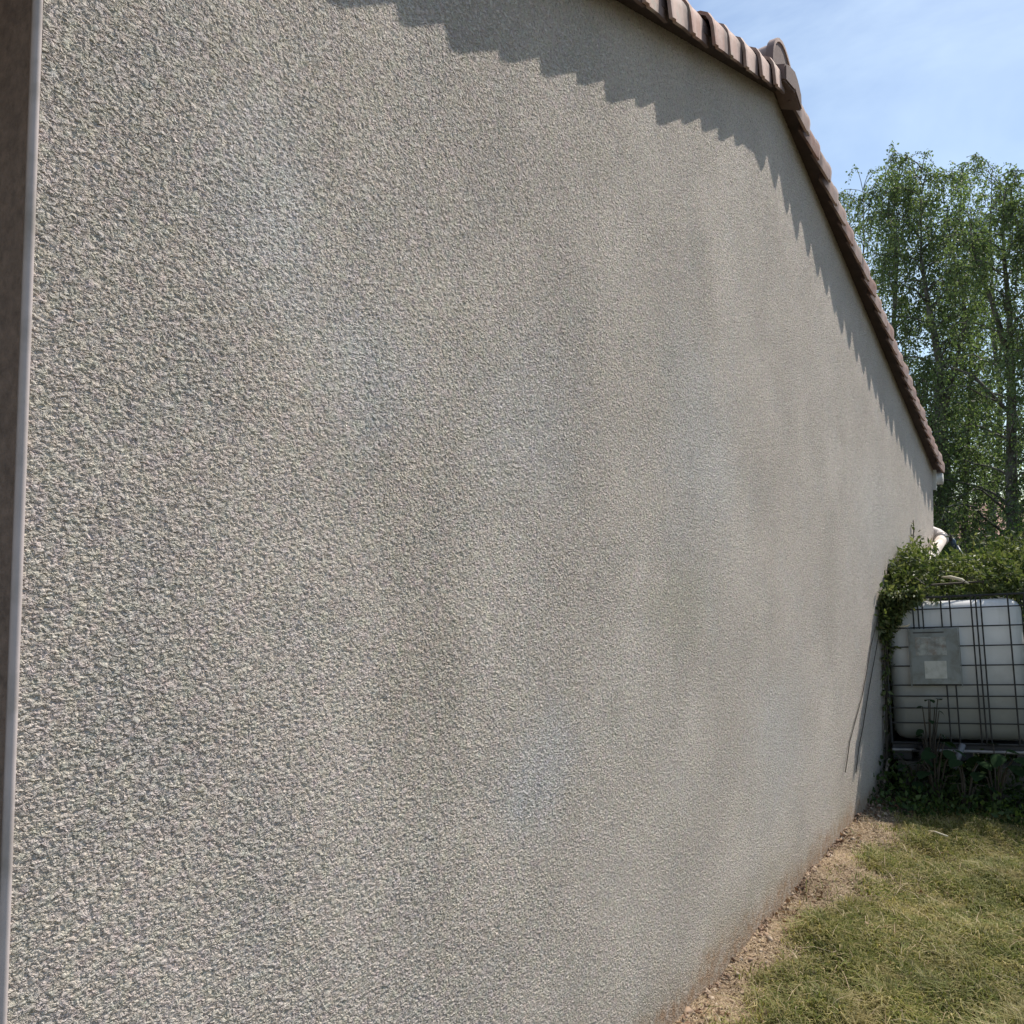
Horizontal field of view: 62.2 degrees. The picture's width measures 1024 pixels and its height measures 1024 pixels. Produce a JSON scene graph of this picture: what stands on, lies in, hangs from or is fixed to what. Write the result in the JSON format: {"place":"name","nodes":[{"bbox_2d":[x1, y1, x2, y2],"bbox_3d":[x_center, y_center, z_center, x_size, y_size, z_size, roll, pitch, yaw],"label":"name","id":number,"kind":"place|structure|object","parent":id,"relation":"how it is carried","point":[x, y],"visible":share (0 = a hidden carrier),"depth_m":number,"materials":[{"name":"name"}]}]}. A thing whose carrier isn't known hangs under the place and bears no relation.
{"place":"outdoors","nodes":[
{"label":"outdoors","id":0,"kind":"place"},
{"bbox_2d":[674,753,1023,1023],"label":"ground","id":1,"kind":"structure","parent":0,"point":[843,891],"depth_m":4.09,"materials":[{"name":"soil"}]},
{"bbox_2d":[0,0,948,1023],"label":"house","id":2,"kind":"structure","parent":1,"relation":"on","point":[472,472],"depth_m":1.89,"materials":[{"name":"paint"}]},
{"bbox_2d":[949,533,962,553],"bbox_3d":[4.108,0.408,7.797,0.078,0.431,0.288,0,-3,3],"label":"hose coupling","id":3,"kind":"object","parent":2,"relation":"attached to","point":[952,542],"visible":0.56,"depth_m":7.89,"materials":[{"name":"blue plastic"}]},
{"bbox_2d":[684,796,879,1016],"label":"splashed mud","id":4,"kind":"structure","parent":1,"relation":"on","point":[760,928],"depth_m":4.15,"materials":[{"name":"brown soil"}]},
{"bbox_2d":[678,790,891,1020],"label":"dead stalks","id":5,"kind":"object","parent":1,"relation":"on","point":[863,817],"visible":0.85,"depth_m":4.34,"materials":[{"name":"plant"}]},
{"bbox_2d":[675,789,953,1023],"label":"leaf litter","id":6,"kind":"object","parent":1,"relation":"on","point":[718,1012],"visible":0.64,"depth_m":4.04,"materials":[{"name":"brown plant"}]},
{"bbox_2d":[673,789,1023,1023],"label":"straw","id":7,"kind":"object","parent":1,"relation":"on","point":[717,997],"visible":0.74,"depth_m":3.81,"materials":[{"name":"beige plant"}]},
{"bbox_2d":[838,164,920,377],"bbox_3d":[7.936,-2.582,19.230,3.703,10.679,3.408,-1,-4,34],"label":"birch tree","id":8,"kind":"object","parent":1,"relation":"on","point":[844,197],"visible":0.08,"depth_m":19.52,"materials":[{"name":"green plant"}]},
{"bbox_2d":[882,758,889,789],"bbox_3d":[2.550,1.815,5.796,0.094,0.260,0.020,2,-3,-31],"label":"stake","id":9,"kind":"object","parent":1,"relation":"on","point":[886,769],"visible":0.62,"depth_m":5.80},
{"bbox_2d":[846,141,974,556],"bbox_3d":[7.439,-2.360,16.837,3.220,9.973,3.439,-1,-4,34],"label":"birch tree","id":10,"kind":"object","parent":1,"relation":"on","point":[900,303],"visible":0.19,"depth_m":16.67,"materials":[{"name":"green plant"}]},
{"bbox_2d":[883,753,942,800],"bbox_3d":[2.668,1.777,5.665,0.341,0.322,0.360,-1,-4,34],"label":"weed","id":11,"kind":"object","parent":1,"relation":"on","point":[915,782],"visible":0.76,"depth_m":5.64,"materials":[{"name":"green plant"}]},
{"bbox_2d":[898,752,929,794],"bbox_3d":[2.857,1.834,5.968,0.200,0.217,0.340,-1,-4,34],"label":"concrete block","id":12,"kind":"object","parent":1,"relation":"on","point":[914,760],"depth_m":5.85,"materials":[{"name":"grey concrete"}]},
{"bbox_2d":[884,591,1023,760],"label":"water tank","id":13,"kind":"object","parent":12,"relation":"on","point":[963,660],"visible":0.75,"depth_m":5.74,"materials":[{"name":"plastic"}]},
{"bbox_2d":[914,698,951,797],"bbox_3d":[2.832,1.599,5.712,0.215,0.683,0.211,0,-3,19],"label":"weed","id":14,"kind":"object","parent":1,"relation":"on","point":[919,732],"visible":0.78,"depth_m":5.70,"materials":[{"name":"green plant"}]},
{"bbox_2d":[845,520,1023,788],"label":"climbing vine","id":15,"kind":"object","parent":1,"relation":"on","point":[912,571],"visible":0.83,"depth_m":5.98,"materials":[{"name":"green plant"}]},
{"bbox_2d":[941,575,968,583],"bbox_3d":[3.055,0.468,5.857,0.031,0.058,0.192,3,-3,-34],"label":"bare branch","id":16,"kind":"object","parent":15,"relation":"on","point":[955,578],"visible":1,"depth_m":5.84,"materials":[{"name":"beige wood"}]},
{"bbox_2d":[909,741,965,807],"bbox_3d":[2.739,1.716,5.525,0.344,0.431,0.345,1,-3,-12],"label":"weed","id":17,"kind":"object","parent":1,"relation":"on","point":[947,754],"visible":0.88,"depth_m":5.49,"materials":[{"name":"green plant"}]},
{"bbox_2d":[933,506,953,588],"bbox_3d":[5.380,0.745,11.922,2.223,3.125,2.140,-1,-4,34],"label":"bush","id":18,"kind":"object","parent":1,"relation":"on","point":[945,545],"depth_m":11.74,"materials":[{"name":"green plant"}]},
{"bbox_2d":[865,149,1023,553],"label":"birch tree","id":19,"kind":"object","parent":1,"relation":"on","point":[939,350],"visible":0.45,"depth_m":15.35,"materials":[{"name":"green plant"}]},
{"bbox_2d":[867,740,1023,827],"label":"undergrowth","id":20,"kind":"object","parent":1,"relation":"on","point":[1007,806],"visible":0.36,"depth_m":5.47,"materials":[{"name":"green plant"}]},
{"bbox_2d":[952,743,965,769],"bbox_3d":[2.935,1.606,5.576,0.112,0.170,0.038,1,-3,-16],"label":"plastic tube","id":21,"kind":"object","parent":20,"relation":"on","point":[961,747],"visible":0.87,"depth_m":5.57,"materials":[{"name":"grey plastic"}]},
{"bbox_2d":[904,162,1023,548],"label":"birch tree","id":22,"kind":"object","parent":1,"relation":"on","point":[964,199],"visible":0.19,"depth_m":16.49,"materials":[{"name":"green plant"}]},
{"bbox_2d":[939,758,996,809],"bbox_3d":[2.893,1.737,5.359,0.338,0.376,0.344,0,-3,7],"label":"weed","id":23,"kind":"object","parent":1,"relation":"on","point":[982,765],"visible":0.91,"depth_m":5.35,"materials":[{"name":"green plant"}]},
{"bbox_2d":[920,152,1023,554],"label":"birch tree","id":24,"kind":"object","parent":1,"relation":"on","point":[982,163],"visible":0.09,"depth_m":21.10,"materials":[{"name":"green plant"}]},
{"bbox_2d":[921,165,1023,552],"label":"birch tree","id":25,"kind":"object","parent":1,"relation":"on","point":[1011,461],"visible":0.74,"depth_m":13.96,"materials":[{"name":"green plant"}]},
{"bbox_2d":[940,539,1021,599],"bbox_3d":[6.670,1.327,11.818,1.984,1.971,1.821,-1,-4,34],"label":"bush","id":26,"kind":"object","parent":1,"relation":"on","point":[963,551],"depth_m":12.20,"materials":[{"name":"green plant"}]},
{"bbox_2d":[966,742,1023,810],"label":"weed","id":27,"kind":"object","parent":1,"relation":"on","point":[996,760],"visible":0.74,"depth_m":5.31,"materials":[{"name":"green plant"}]},
{"bbox_2d":[970,166,1023,558],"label":"birch tree","id":28,"kind":"object","parent":1,"relation":"on","point":[1014,261],"visible":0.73,"depth_m":13.33,"materials":[{"name":"green plant"}]},
{"bbox_2d":[984,518,1023,621],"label":"bush","id":29,"kind":"object","parent":1,"relation":"on","point":[1015,525],"visible":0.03,"depth_m":10.63,"materials":[{"name":"green plant"}]},
{"bbox_2d":[996,766,1023,797],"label":"weed","id":30,"kind":"object","parent":1,"relation":"on","point":[1017,787],"visible":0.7,"depth_m":5.37,"materials":[{"name":"green plant"}]},
{"bbox_2d":[997,757,1023,805],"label":"plant","id":31,"kind":"object","parent":1,"relation":"on","point":[1006,764],"depth_m":5.60,"materials":[{"name":"green plant"}]},
{"bbox_2d":[1016,462,1023,591],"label":"bush","id":32,"kind":"object","parent":1,"relation":"on","point":[1022,492],"visible":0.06,"depth_m":12.68,"materials":[{"name":"green plant"}]},
{"bbox_2d":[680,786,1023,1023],"bbox_3d":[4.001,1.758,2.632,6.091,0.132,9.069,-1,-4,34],"label":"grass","id":33,"kind":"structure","parent":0,"point":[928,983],"depth_m":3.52,"materials":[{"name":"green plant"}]},
{"bbox_2d":[692,812,1023,1023],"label":"long straw","id":34,"kind":"object","parent":33,"relation":"on","point":[890,927],"visible":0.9,"depth_m":3.59,"materials":[{"name":"plant"}]},
{"bbox_2d":[928,830,947,836],"bbox_3d":[2.449,1.855,4.897,0.027,0.030,0.142,2,-3,-25],"label":"twig","id":35,"kind":"object","parent":33,"relation":"on","point":[938,833],"visible":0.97,"depth_m":4.88,"materials":[{"name":"beige wood"}]},
{"bbox_2d":[687,0,1023,503],"label":"sky","id":36,"kind":"structure","parent":0,"point":[944,77],"materials":[{"name":"blue"}]},
{"bbox_2d":[934,503,1023,597],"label":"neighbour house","id":37,"kind":"structure","parent":0,"point":[998,533],"depth_m":33.22,"materials":[{"name":"white paint"}]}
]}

